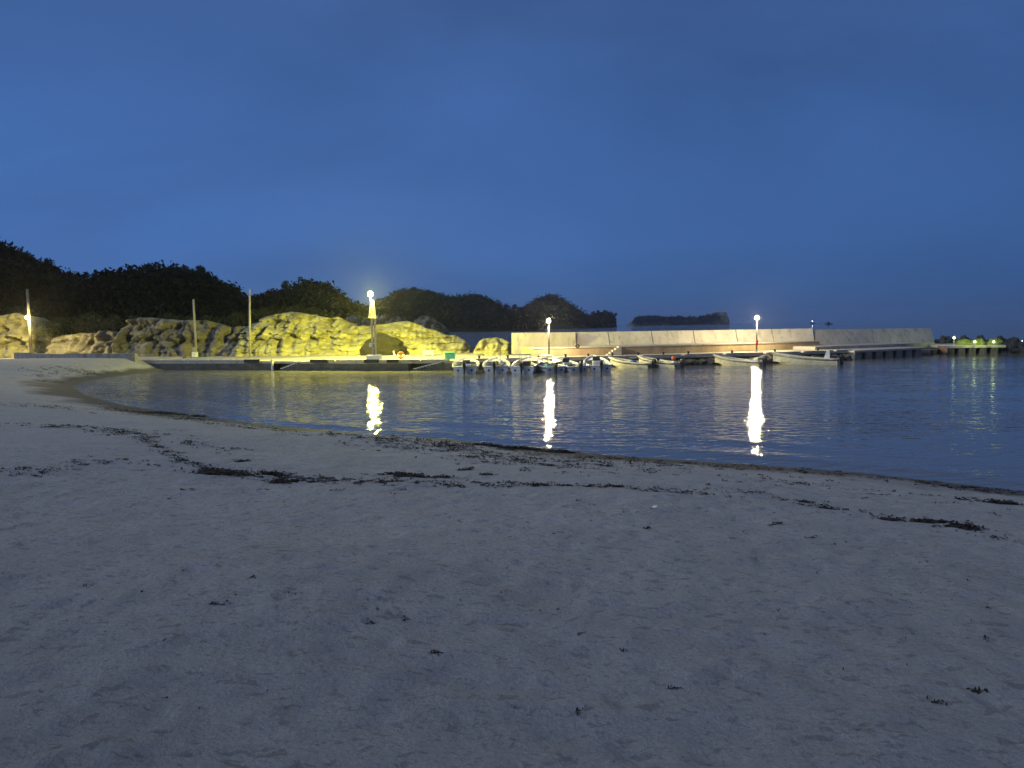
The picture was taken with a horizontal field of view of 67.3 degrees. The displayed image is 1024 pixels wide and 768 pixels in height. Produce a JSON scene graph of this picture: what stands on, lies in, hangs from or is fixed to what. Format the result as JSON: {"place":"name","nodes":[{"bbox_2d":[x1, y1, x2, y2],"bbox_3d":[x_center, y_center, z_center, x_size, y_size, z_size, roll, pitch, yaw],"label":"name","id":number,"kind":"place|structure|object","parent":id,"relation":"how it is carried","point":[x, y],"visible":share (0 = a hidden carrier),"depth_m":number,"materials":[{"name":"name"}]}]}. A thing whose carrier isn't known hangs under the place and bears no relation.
{"place":"outdoors","nodes":[
{"label":"outdoors","id":0,"kind":"place"},
{"bbox_2d":[46,330,117,353],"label":"cliff","id":1,"kind":"structure","parent":0,"point":[98,342],"depth_m":80.90,"materials":[{"name":"grey stone"}]},
{"bbox_2d":[74,314,118,333],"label":"shrub","id":2,"kind":"object","parent":1,"relation":"on","point":[94,322],"visible":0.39,"depth_m":87.53,"materials":[{"name":"green plant"}]},
{"bbox_2d":[83,311,123,332],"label":"shrub","id":3,"kind":"object","parent":1,"relation":"on","point":[110,322],"visible":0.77,"depth_m":85.32,"materials":[{"name":"green plant"}]},
{"bbox_2d":[0,356,189,359],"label":"road","id":4,"kind":"structure","parent":0,"point":[156,358],"depth_m":75.09,"materials":[{"name":"concrete"}]},
{"bbox_2d":[26,289,32,351],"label":"utility pole","id":5,"kind":"object","parent":4,"relation":"on","point":[29,323],"visible":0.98,"depth_m":77.10,"materials":[{"name":"paint"}]},
{"bbox_2d":[111,317,246,357],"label":"grey cliff","id":6,"kind":"structure","parent":4,"relation":"on","point":[148,337],"depth_m":78.88,"materials":[{"name":"stone"}]},
{"bbox_2d":[122,315,140,327],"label":"shrub","id":7,"kind":"object","parent":6,"relation":"on","point":[126,323],"visible":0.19,"depth_m":82.88,"materials":[{"name":"green plant"}]},
{"bbox_2d":[157,313,175,319],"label":"shrub","id":8,"kind":"object","parent":6,"relation":"on","point":[166,315],"visible":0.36,"depth_m":82.96,"materials":[{"name":"green plant"}]},
{"bbox_2d":[168,315,190,319],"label":"shrub","id":9,"kind":"object","parent":6,"relation":"on","point":[178,318],"visible":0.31,"depth_m":82.95,"materials":[{"name":"green plant"}]},
{"bbox_2d":[185,315,209,320],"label":"shrub","id":10,"kind":"object","parent":6,"relation":"on","point":[200,318],"visible":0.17,"depth_m":83.13,"materials":[{"name":"green plant"}]},
{"bbox_2d":[200,314,234,325],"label":"shrub","id":11,"kind":"object","parent":6,"relation":"on","point":[218,321],"visible":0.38,"depth_m":82.67,"materials":[{"name":"green plant"}]},
{"bbox_2d":[221,312,254,327],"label":"shrub","id":12,"kind":"object","parent":6,"relation":"on","point":[239,323],"visible":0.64,"depth_m":82.07,"materials":[{"name":"green plant"}]},
{"bbox_2d":[231,310,265,325],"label":"shrub","id":13,"kind":"object","parent":6,"relation":"on","point":[246,323],"visible":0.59,"depth_m":81.58,"materials":[{"name":"green plant"}]},
{"bbox_2d":[65,294,201,334],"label":"hill","id":14,"kind":"structure","parent":0,"point":[66,332],"depth_m":108.43,"materials":[{"name":"plant"}]},
{"bbox_2d":[0,260,277,334],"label":"forest","id":15,"kind":"object","parent":14,"relation":"on","point":[119,292],"visible":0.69,"depth_m":118.71,"materials":[{"name":"green plant"}]},
{"bbox_2d":[229,312,473,356],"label":"sandstone cliff","id":16,"kind":"structure","parent":0,"point":[293,334],"depth_m":76.89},
{"bbox_2d":[247,308,269,320],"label":"shrub","id":17,"kind":"object","parent":16,"relation":"on","point":[263,311],"visible":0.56,"depth_m":82.07,"materials":[{"name":"green plant"}]},
{"bbox_2d":[258,305,286,316],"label":"shrub","id":18,"kind":"object","parent":16,"relation":"on","point":[272,311],"visible":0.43,"depth_m":83.14,"materials":[{"name":"green plant"}]},
{"bbox_2d":[280,304,304,312],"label":"shrub","id":19,"kind":"object","parent":16,"relation":"on","point":[293,308],"visible":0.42,"depth_m":83.00,"materials":[{"name":"green plant"}]},
{"bbox_2d":[298,307,322,316],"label":"shrub","id":20,"kind":"object","parent":16,"relation":"on","point":[313,312],"visible":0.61,"depth_m":83.37,"materials":[{"name":"green plant"}]},
{"bbox_2d":[318,311,336,317],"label":"shrub","id":21,"kind":"object","parent":16,"relation":"on","point":[327,315],"visible":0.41,"depth_m":83.09,"materials":[{"name":"green plant"}]},
{"bbox_2d":[366,291,381,359],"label":"lamp tower","id":22,"kind":"structure","parent":0,"point":[372,311],"depth_m":63.21,"materials":[{"name":"metal"}]},
{"bbox_2d":[422,350,434,355],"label":"storage chest","id":23,"kind":"object","parent":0,"point":[424,352],"visible":0.97,"depth_m":70.08,"materials":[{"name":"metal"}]},
{"bbox_2d":[404,307,533,331],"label":"hill","id":24,"kind":"structure","parent":0,"point":[464,329],"depth_m":480.50,"materials":[{"name":"plant"}]},
{"bbox_2d":[366,287,546,330],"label":"forest","id":25,"kind":"object","parent":24,"relation":"on","point":[459,310],"visible":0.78,"depth_m":507.53,"materials":[{"name":"green plant"}]},
{"bbox_2d":[0,358,1023,767],"bbox_3d":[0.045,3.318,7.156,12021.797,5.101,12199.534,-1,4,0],"label":"beach","id":26,"kind":"structure","parent":0,"point":[686,596],"depth_m":5.10,"materials":[{"name":"sand"}]},
{"bbox_2d":[0,313,61,357],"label":"lamplit cliff","id":27,"kind":"structure","parent":26,"relation":"on","point":[14,337],"depth_m":82.41,"materials":[{"name":"stone"}]},
{"bbox_2d":[42,321,66,337],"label":"shrub","id":28,"kind":"object","parent":27,"relation":"on","point":[57,332],"visible":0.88,"depth_m":83.60,"materials":[{"name":"green plant"}]},
{"bbox_2d":[43,317,90,333],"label":"shrub","id":29,"kind":"object","parent":27,"relation":"on","point":[58,320],"visible":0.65,"depth_m":85.60,"materials":[{"name":"green plant"}]},
{"bbox_2d":[60,316,102,334],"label":"shrub","id":30,"kind":"object","parent":27,"relation":"on","point":[79,331],"visible":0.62,"depth_m":86.26,"materials":[{"name":"green plant"}]},
{"bbox_2d":[14,352,137,361],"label":"wall","id":31,"kind":"structure","parent":26,"relation":"on","point":[133,357],"depth_m":66.56,"materials":[{"name":"concrete"}]},
{"bbox_2d":[141,410,184,414],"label":"seaweed clump","id":32,"kind":"object","parent":26,"relation":"on","point":[165,412],"visible":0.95,"depth_m":30.97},
{"bbox_2d":[192,299,197,356],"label":"utility pole","id":33,"kind":"object","parent":26,"relation":"on","point":[194,352],"visible":0.94,"depth_m":75.21,"materials":[{"name":"concrete"}]},
{"bbox_2d":[172,467,253,476],"bbox_3d":[-4.691,1.366,12.029,1.238,0.124,0.490,0,4,14],"label":"seaweed clump","id":34,"kind":"object","parent":26,"relation":"on","point":[213,471],"visible":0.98,"depth_m":11.96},
{"bbox_2d":[233,459,255,461],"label":"seaweed clump","id":35,"kind":"object","parent":26,"relation":"on","point":[240,460],"visible":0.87,"depth_m":13.23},
{"bbox_2d":[251,470,296,476],"bbox_3d":[-3.712,1.388,12.041,0.610,0.129,0.435,0,4,5],"label":"seaweed clump","id":36,"kind":"object","parent":26,"relation":"on","point":[272,472],"visible":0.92,"depth_m":12.03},
{"bbox_2d":[261,476,308,483],"bbox_3d":[-3.313,1.431,11.397,0.792,0.120,0.355,-2,4,-10],"label":"seaweed clump","id":37,"kind":"object","parent":26,"relation":"on","point":[278,481],"visible":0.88,"depth_m":11.35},
{"bbox_2d":[142,353,482,370],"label":"harbour quay","id":38,"kind":"structure","parent":26,"relation":"on","point":[413,362],"depth_m":63.83,"materials":[{"name":"concrete"}]},
{"bbox_2d":[249,289,250,356],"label":"utility pole","id":39,"kind":"object","parent":38,"relation":"on","point":[249,322],"visible":0.93,"depth_m":72.88,"materials":[{"name":"concrete"}]},
{"bbox_2d":[360,333,406,355],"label":"dark boulder","id":40,"kind":"object","parent":38,"relation":"on","point":[387,345],"visible":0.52,"depth_m":72.98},
{"bbox_2d":[397,352,404,358],"bbox_3d":[-9.238,-2.381,63.979,0.620,0.626,0.230,-1,4,0],"label":"life ring","id":41,"kind":"object","parent":38,"relation":"on","point":[401,355],"visible":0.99,"depth_m":63.91,"materials":[{"name":"orange plastic"}]},
{"bbox_2d":[473,337,516,354],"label":"sandstone block","id":42,"kind":"structure","parent":38,"relation":"on","point":[493,346],"depth_m":74.26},
{"bbox_2d":[346,315,362,325],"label":"shore rock","id":43,"kind":"object","parent":26,"relation":"on","point":[354,319],"visible":0.21,"depth_m":151.79,"materials":[{"name":"grey stone"}]},
{"bbox_2d":[361,315,403,325],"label":"shore rock","id":44,"kind":"object","parent":26,"relation":"on","point":[384,319],"visible":0.17,"depth_m":161.72,"materials":[{"name":"grey stone"}]},
{"bbox_2d":[370,480,395,483],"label":"seaweed clump","id":45,"kind":"object","parent":26,"relation":"on","point":[383,481],"visible":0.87,"depth_m":11.02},
{"bbox_2d":[377,470,424,474],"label":"seaweed clump","id":46,"kind":"object","parent":26,"relation":"on","point":[388,473],"visible":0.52,"depth_m":12.23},
{"bbox_2d":[387,472,458,478],"bbox_3d":[-1.358,1.401,11.797,1.134,0.147,0.390,-1,4,0],"label":"seaweed clump","id":47,"kind":"object","parent":26,"relation":"on","point":[408,474],"visible":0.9,"depth_m":11.76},
{"bbox_2d":[414,315,448,334],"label":"shore rock","id":48,"kind":"object","parent":26,"relation":"on","point":[428,322],"visible":0.49,"depth_m":192.30,"materials":[{"name":"grey stone"}]},
{"bbox_2d":[432,474,454,477],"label":"seaweed clump","id":49,"kind":"object","parent":26,"relation":"on","point":[443,476],"visible":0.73,"depth_m":11.89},
{"bbox_2d":[457,466,474,470],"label":"seaweed clump","id":50,"kind":"object","parent":26,"relation":"on","point":[464,469],"visible":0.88,"depth_m":13.52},
{"bbox_2d":[465,442,502,446],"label":"seaweed clump","id":51,"kind":"object","parent":26,"relation":"on","point":[487,444],"visible":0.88,"depth_m":20.47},
{"bbox_2d":[480,483,505,487],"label":"seaweed clump","id":52,"kind":"object","parent":26,"relation":"on","point":[491,485],"visible":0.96,"depth_m":10.87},
{"bbox_2d":[0,363,1023,722],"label":"seaweed litter","id":53,"kind":"object","parent":26,"relation":"on","point":[452,447],"visible":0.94,"depth_m":15.25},
{"bbox_2d":[492,444,555,449],"bbox_3d":[0.372,1.695,20.421,2.041,0.242,0.818,-1,4,-5],"label":"seaweed clump","id":54,"kind":"object","parent":26,"relation":"on","point":[520,447],"visible":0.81,"depth_m":20.26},
{"bbox_2d":[526,448,586,453],"bbox_3d":[1.274,1.742,19.956,1.839,0.180,0.622,-1,4,0],"label":"seaweed clump","id":55,"kind":"object","parent":26,"relation":"on","point":[561,450],"visible":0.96,"depth_m":19.83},
{"bbox_2d":[793,499,815,502],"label":"seaweed clump","id":56,"kind":"object","parent":26,"relation":"on","point":[804,501],"visible":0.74,"depth_m":9.81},
{"bbox_2d":[811,503,848,509],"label":"seaweed clump","id":57,"kind":"object","parent":26,"relation":"on","point":[824,506],"visible":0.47,"depth_m":9.40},
{"bbox_2d":[877,514,905,521],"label":"seaweed clump","id":58,"kind":"object","parent":26,"relation":"on","point":[887,518],"visible":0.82,"depth_m":8.93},
{"bbox_2d":[899,516,957,522],"bbox_3d":[4.813,1.578,8.844,0.772,0.139,0.329,-1,4,0],"label":"seaweed clump","id":59,"kind":"object","parent":26,"relation":"on","point":[923,520],"visible":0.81,"depth_m":8.78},
{"bbox_2d":[926,695,948,703],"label":"seaweed clump","id":60,"kind":"object","parent":26,"relation":"on","point":[935,702],"visible":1,"depth_m":3.81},
{"bbox_2d":[931,520,988,530],"bbox_3d":[4.936,1.570,8.529,0.640,0.108,0.294,-1,4,0],"label":"seaweed clump","id":61,"kind":"object","parent":26,"relation":"on","point":[965,526],"visible":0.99,"depth_m":8.47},
{"bbox_2d":[966,686,987,693],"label":"seaweed clump","id":62,"kind":"object","parent":26,"relation":"on","point":[979,690],"visible":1,"depth_m":3.92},
{"bbox_2d":[975,498,1022,504],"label":"seaweed clump","id":63,"kind":"object","parent":26,"relation":"on","point":[1006,502],"visible":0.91,"depth_m":12.07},
{"bbox_2d":[0,0,1023,324],"label":"sky","id":64,"kind":"structure","parent":0,"point":[771,160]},
{"bbox_2d":[73,319,1023,490],"bbox_3d":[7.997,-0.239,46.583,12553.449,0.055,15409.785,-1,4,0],"label":"sea","id":65,"kind":"structure","parent":0,"point":[954,418],"depth_m":32.52,"materials":[{"name":"blue liquid"}]},
{"bbox_2d":[452,354,479,373],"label":"motorboat","id":66,"kind":"object","parent":65,"relation":"on","point":[467,365],"visible":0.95,"depth_m":55.54,"materials":[{"name":"plastic"}]},
{"bbox_2d":[482,353,509,373],"bbox_3d":[-1.162,-1.420,57.683,2.061,1.850,6.224,0,4,0],"label":"motorboat","id":67,"kind":"object","parent":65,"relation":"on","point":[495,365],"visible":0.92,"depth_m":55.22,"materials":[{"name":"plastic"}]},
{"bbox_2d":[509,353,539,373],"bbox_3d":[1.133,-1.404,57.521,2.061,1.780,6.424,-1,4,9],"label":"motorboat","id":68,"kind":"object","parent":65,"relation":"on","point":[522,365],"visible":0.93,"depth_m":55.37,"materials":[{"name":"plastic"}]},
{"bbox_2d":[531,355,565,372],"bbox_3d":[2.234,-1.370,57.734,1.854,1.650,6.324,-2,4,-20],"label":"motorboat","id":69,"kind":"object","parent":65,"relation":"on","point":[545,366],"visible":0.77,"depth_m":55.67,"materials":[{"name":"plastic"}]},
{"bbox_2d":[552,357,588,371],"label":"motorboat","id":70,"kind":"object","parent":65,"relation":"on","point":[571,366],"visible":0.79,"depth_m":55.92,"materials":[{"name":"plastic"}]},
{"bbox_2d":[583,353,612,371],"bbox_3d":[6.354,-1.523,58.358,1.957,1.750,6.124,-2,4,-2],"label":"motorboat","id":71,"kind":"object","parent":65,"relation":"on","point":[595,363],"visible":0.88,"depth_m":57.56,"materials":[{"name":"plastic"}]},
{"bbox_2d":[592,312,616,327],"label":"tree","id":72,"kind":"object","parent":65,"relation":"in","point":[611,323],"visible":0.56,"depth_m":828.38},
{"bbox_2d":[606,357,656,367],"bbox_3d":[8.955,-1.538,60.853,5.725,1.332,1.493,3,6,40],"label":"motorboat","id":73,"kind":"object","parent":65,"relation":"on","point":[621,363],"visible":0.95,"depth_m":60.03,"materials":[{"name":"plastic"}]},
{"bbox_2d":[419,349,852,369],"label":"boat pier","id":74,"kind":"structure","parent":65,"relation":"in","point":[511,359],"depth_m":64.89,"materials":[{"name":"concrete"}]},
{"bbox_2d":[445,352,455,358],"bbox_3d":[-5.088,-2.332,63.255,0.860,0.526,0.660,0,4,6],"label":"fish crate","id":75,"kind":"object","parent":74,"relation":"on","point":[449,355],"visible":0.98,"depth_m":62.97,"materials":[{"name":"teal plastic"}]},
{"bbox_2d":[547,318,550,357],"bbox_3d":[3.022,-3.794,63.144,0.400,3.246,0.390,-1,4,0],"label":"pier lamp","id":76,"kind":"object","parent":74,"relation":"on","point":[548,341],"visible":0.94,"depth_m":63.12,"materials":[{"name":"metal"}]},
{"bbox_2d":[521,341,819,356],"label":"raised platform","id":77,"kind":"structure","parent":74,"relation":"on","point":[660,348],"depth_m":68.26,"materials":[{"name":"concrete"}]},
{"bbox_2d":[754,315,758,351],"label":"pier lamp","id":78,"kind":"object","parent":74,"relation":"on","point":[756,350],"visible":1,"depth_m":69.97,"materials":[{"name":"metal"}]},
{"bbox_2d":[628,355,684,368],"bbox_3d":[11.126,-1.556,60.419,1.544,1.374,5.825,-4,5,-42],"label":"motorboat","id":79,"kind":"object","parent":65,"relation":"on","point":[660,363],"visible":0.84,"depth_m":59.01,"materials":[{"name":"plastic"}]},
{"bbox_2d":[626,312,729,325],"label":"island","id":80,"kind":"structure","parent":65,"relation":"on","point":[723,319],"depth_m":1496.81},
{"bbox_2d":[632,313,720,325],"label":"forest","id":81,"kind":"object","parent":80,"relation":"on","point":[641,320],"visible":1,"depth_m":1491.38,"materials":[{"name":"green plant"}]},
{"bbox_2d":[685,359,697,364],"bbox_3d":[14.598,-1.802,63.073,1.281,0.566,1.060,1,5,18],"label":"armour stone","id":82,"kind":"object","parent":65,"relation":"in","point":[693,361],"visible":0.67,"depth_m":62.72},
{"bbox_2d":[697,358,706,364],"bbox_3d":[15.573,-1.810,63.328,1.187,0.586,1.421,-1,4,2],"label":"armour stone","id":83,"kind":"object","parent":65,"relation":"in","point":[703,361],"visible":0.59,"depth_m":62.84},
{"bbox_2d":[706,358,720,364],"bbox_3d":[16.424,-1.779,63.417,1.510,0.806,1.825,-1,4,1],"label":"armour stone","id":84,"kind":"object","parent":65,"relation":"in","point":[710,361],"visible":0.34,"depth_m":62.77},
{"bbox_2d":[700,354,766,365],"bbox_3d":[17.613,-1.719,61.562,5.825,1.350,1.441,3,6,38],"label":"motorboat","id":85,"kind":"object","parent":65,"relation":"on","point":[727,360],"visible":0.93,"depth_m":60.77,"materials":[{"name":"plastic"}]},
{"bbox_2d":[757,355,775,362],"bbox_3d":[21.252,-2.061,64.442,1.892,0.780,1.581,1,5,25],"label":"armour stone","id":86,"kind":"object","parent":65,"relation":"in","point":[769,359],"visible":0.41,"depth_m":63.86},
{"bbox_2d":[756,350,843,364],"bbox_3d":[23.187,-1.944,62.215,6.924,1.550,1.648,2,4,28],"label":"motorboat","id":87,"kind":"object","parent":65,"relation":"on","point":[782,358],"visible":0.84,"depth_m":61.36,"materials":[{"name":"plastic"}]},
{"bbox_2d":[843,354,852,359],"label":"armour stone","id":88,"kind":"object","parent":65,"relation":"in","point":[847,356],"visible":0.69,"depth_m":67.01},
{"bbox_2d":[793,347,929,359],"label":"pier","id":89,"kind":"structure","parent":65,"relation":"in","point":[871,353],"depth_m":70.86,"materials":[{"name":"concrete"}]},
{"bbox_2d":[511,328,933,353],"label":"sea wall","id":90,"kind":"structure","parent":89,"relation":"on","point":[822,336],"depth_m":75.56,"materials":[{"name":"concrete"}]},
{"bbox_2d":[793,342,934,349],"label":"wall ledge","id":91,"kind":"object","parent":89,"relation":"on","point":[878,345],"depth_m":75.26,"materials":[{"name":"concrete"}]},
{"bbox_2d":[921,349,938,354],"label":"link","id":92,"kind":"object","parent":65,"relation":"in","point":[929,351],"visible":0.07,"depth_m":75.82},
{"bbox_2d":[934,336,946,343],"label":"wave block","id":93,"kind":"structure","parent":65,"relation":"on","point":[940,339],"depth_m":85.12,"materials":[{"name":"concrete"}]},
{"bbox_2d":[937,346,947,352],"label":"concrete wedge","id":94,"kind":"object","parent":65,"relation":"on","point":[943,349],"visible":1,"depth_m":75.60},
{"bbox_2d":[929,343,1005,353],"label":"end pier","id":95,"kind":"structure","parent":65,"relation":"in","point":[955,348],"depth_m":76.17,"materials":[{"name":"concrete"}]},
{"bbox_2d":[1004,341,1019,351],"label":"wave block","id":96,"kind":"structure","parent":65,"relation":"on","point":[1009,346],"depth_m":78.91,"materials":[{"name":"concrete"}]},
{"bbox_2d":[1010,344,1023,352],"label":"wave block","id":97,"kind":"structure","parent":65,"relation":"in","point":[1020,349],"depth_m":76.62,"materials":[{"name":"concrete"}]},
{"bbox_2d":[540,305,599,328],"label":"hill","id":98,"kind":"structure","parent":0,"point":[553,324],"depth_m":688.98,"materials":[{"name":"plant"}]},
{"bbox_2d":[518,293,608,327],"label":"forest","id":99,"kind":"object","parent":98,"relation":"on","point":[561,308],"visible":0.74,"depth_m":723.74,"materials":[{"name":"green plant"}]},
{"bbox_2d":[955,339,970,344],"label":"bush","id":100,"kind":"object","parent":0,"point":[963,342],"visible":1,"depth_m":77.52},
{"bbox_2d":[970,338,985,344],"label":"bush","id":101,"kind":"object","parent":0,"point":[980,341],"visible":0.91,"depth_m":76.90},
{"bbox_2d":[986,338,1003,344],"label":"bush","id":102,"kind":"object","parent":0,"point":[998,342],"visible":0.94,"depth_m":76.28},
{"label":"hill","id":103,"kind":"structure","parent":0,"visible":0},
{"bbox_2d":[0,245,19,260],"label":"tree","id":104,"kind":"object","parent":103,"relation":"on","point":[6,253],"visible":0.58,"depth_m":121.37,"materials":[{"name":"green plant"}]},
{"bbox_2d":[17,251,31,261],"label":"tree","id":105,"kind":"object","parent":103,"relation":"on","point":[24,254],"visible":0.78,"depth_m":121.46,"materials":[{"name":"green plant"}]},
{"bbox_2d":[0,237,93,329],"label":"forest","id":106,"kind":"object","parent":103,"relation":"on","point":[16,274],"visible":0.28,"depth_m":112.73,"materials":[{"name":"green plant"}]},
{"bbox_2d":[28,257,56,270],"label":"tree","id":107,"kind":"object","parent":106,"relation":"on","point":[42,264],"visible":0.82,"depth_m":121.36,"materials":[{"name":"green plant"}]},
{"bbox_2d":[194,265,208,273],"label":"tree","id":108,"kind":"object","parent":103,"relation":"on","point":[203,271],"visible":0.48,"depth_m":145.80,"materials":[{"name":"green plant"}]},
{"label":"hill","id":109,"kind":"structure","parent":0,"visible":0},
{"bbox_2d":[251,293,266,303],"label":"tree","id":110,"kind":"object","parent":109,"relation":"on","point":[260,298],"visible":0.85,"depth_m":158.75,"materials":[{"name":"green plant"}]},
{"bbox_2d":[281,280,288,289],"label":"tree","id":111,"kind":"object","parent":109,"relation":"on","point":[286,282],"visible":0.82,"depth_m":211.06,"materials":[{"name":"green plant"}]},
{"bbox_2d":[248,278,392,320],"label":"forest","id":112,"kind":"object","parent":109,"relation":"on","point":[327,297],"visible":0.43,"depth_m":186.50,"materials":[{"name":"green plant"}]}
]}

